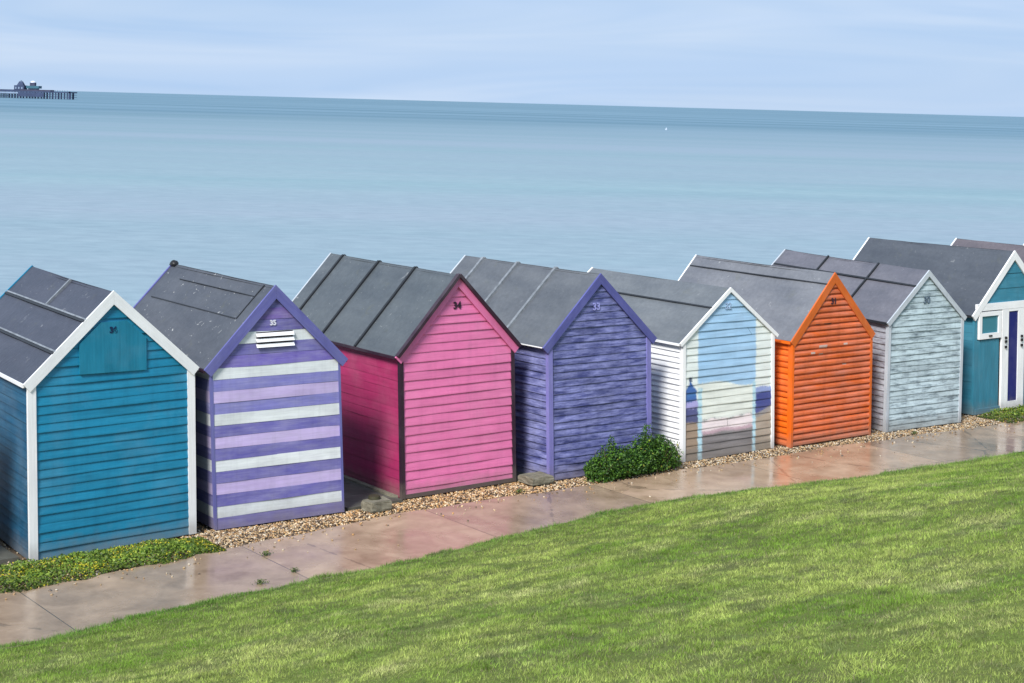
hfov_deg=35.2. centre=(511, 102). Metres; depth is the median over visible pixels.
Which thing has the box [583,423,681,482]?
shrub
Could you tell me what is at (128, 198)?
sea
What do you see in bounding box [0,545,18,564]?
paving strip
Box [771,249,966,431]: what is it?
beach hut
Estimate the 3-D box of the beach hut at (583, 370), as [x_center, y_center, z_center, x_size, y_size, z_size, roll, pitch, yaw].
[0.275,4.007,25.222,2.483,3.011,3.129,2,0,-37]
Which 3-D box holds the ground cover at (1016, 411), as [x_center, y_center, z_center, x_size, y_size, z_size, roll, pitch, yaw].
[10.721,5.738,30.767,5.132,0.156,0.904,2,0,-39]
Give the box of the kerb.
[343,474,397,497]
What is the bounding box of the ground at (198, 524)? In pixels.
[0,408,1021,588]
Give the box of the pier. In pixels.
[0,80,76,99]
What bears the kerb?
on the ground at (198, 524)
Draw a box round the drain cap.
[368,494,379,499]
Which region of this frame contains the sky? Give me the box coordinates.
[0,0,1023,116]
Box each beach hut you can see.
[0,265,198,560]
[133,260,347,529]
[292,253,521,498]
[450,255,656,479]
[588,267,778,461]
[678,255,874,447]
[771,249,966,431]
[853,237,1023,414]
[950,238,1023,262]
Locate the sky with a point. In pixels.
(938, 57)
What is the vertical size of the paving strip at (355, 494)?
0.052 m
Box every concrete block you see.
[361,496,391,513]
[518,471,554,485]
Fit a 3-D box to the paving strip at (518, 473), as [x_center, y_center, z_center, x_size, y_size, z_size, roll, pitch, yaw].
[-0.676,5.488,24.737,0.370,0.052,2.838,2,0,-38]
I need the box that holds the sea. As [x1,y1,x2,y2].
[0,91,1023,306]
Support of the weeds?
on the path
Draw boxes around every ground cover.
[0,536,226,592]
[976,404,1023,423]
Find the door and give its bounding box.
[999,307,1023,409]
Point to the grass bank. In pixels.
(786, 669)
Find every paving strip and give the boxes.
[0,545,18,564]
[344,479,402,510]
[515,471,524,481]
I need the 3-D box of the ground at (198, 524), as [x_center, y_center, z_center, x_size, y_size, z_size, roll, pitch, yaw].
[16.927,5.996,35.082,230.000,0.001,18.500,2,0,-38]
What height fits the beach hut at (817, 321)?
2.824 m
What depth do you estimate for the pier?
1769.80 m
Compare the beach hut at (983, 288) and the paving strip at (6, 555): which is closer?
the paving strip at (6, 555)
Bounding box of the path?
[0,421,1023,648]
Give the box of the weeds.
[252,431,918,584]
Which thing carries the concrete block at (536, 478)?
on the ground at (198, 524)
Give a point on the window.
(989, 322)
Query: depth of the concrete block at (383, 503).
21.53 m
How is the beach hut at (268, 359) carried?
on the ground at (198, 524)
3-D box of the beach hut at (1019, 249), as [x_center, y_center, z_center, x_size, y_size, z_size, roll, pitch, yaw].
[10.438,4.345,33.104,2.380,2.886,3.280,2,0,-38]
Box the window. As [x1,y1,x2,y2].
[977,310,1001,339]
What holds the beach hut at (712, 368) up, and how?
on the ground at (198, 524)
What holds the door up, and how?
in the beach hut at (983, 288)
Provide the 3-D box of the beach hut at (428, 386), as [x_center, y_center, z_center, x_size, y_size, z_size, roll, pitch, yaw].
[-1.779,3.917,24.092,2.210,3.080,3.443,2,0,-39]
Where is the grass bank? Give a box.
[0,453,1023,682]
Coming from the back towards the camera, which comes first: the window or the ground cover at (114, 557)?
the window
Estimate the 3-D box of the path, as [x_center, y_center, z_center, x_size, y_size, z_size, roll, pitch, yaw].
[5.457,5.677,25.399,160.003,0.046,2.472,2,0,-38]

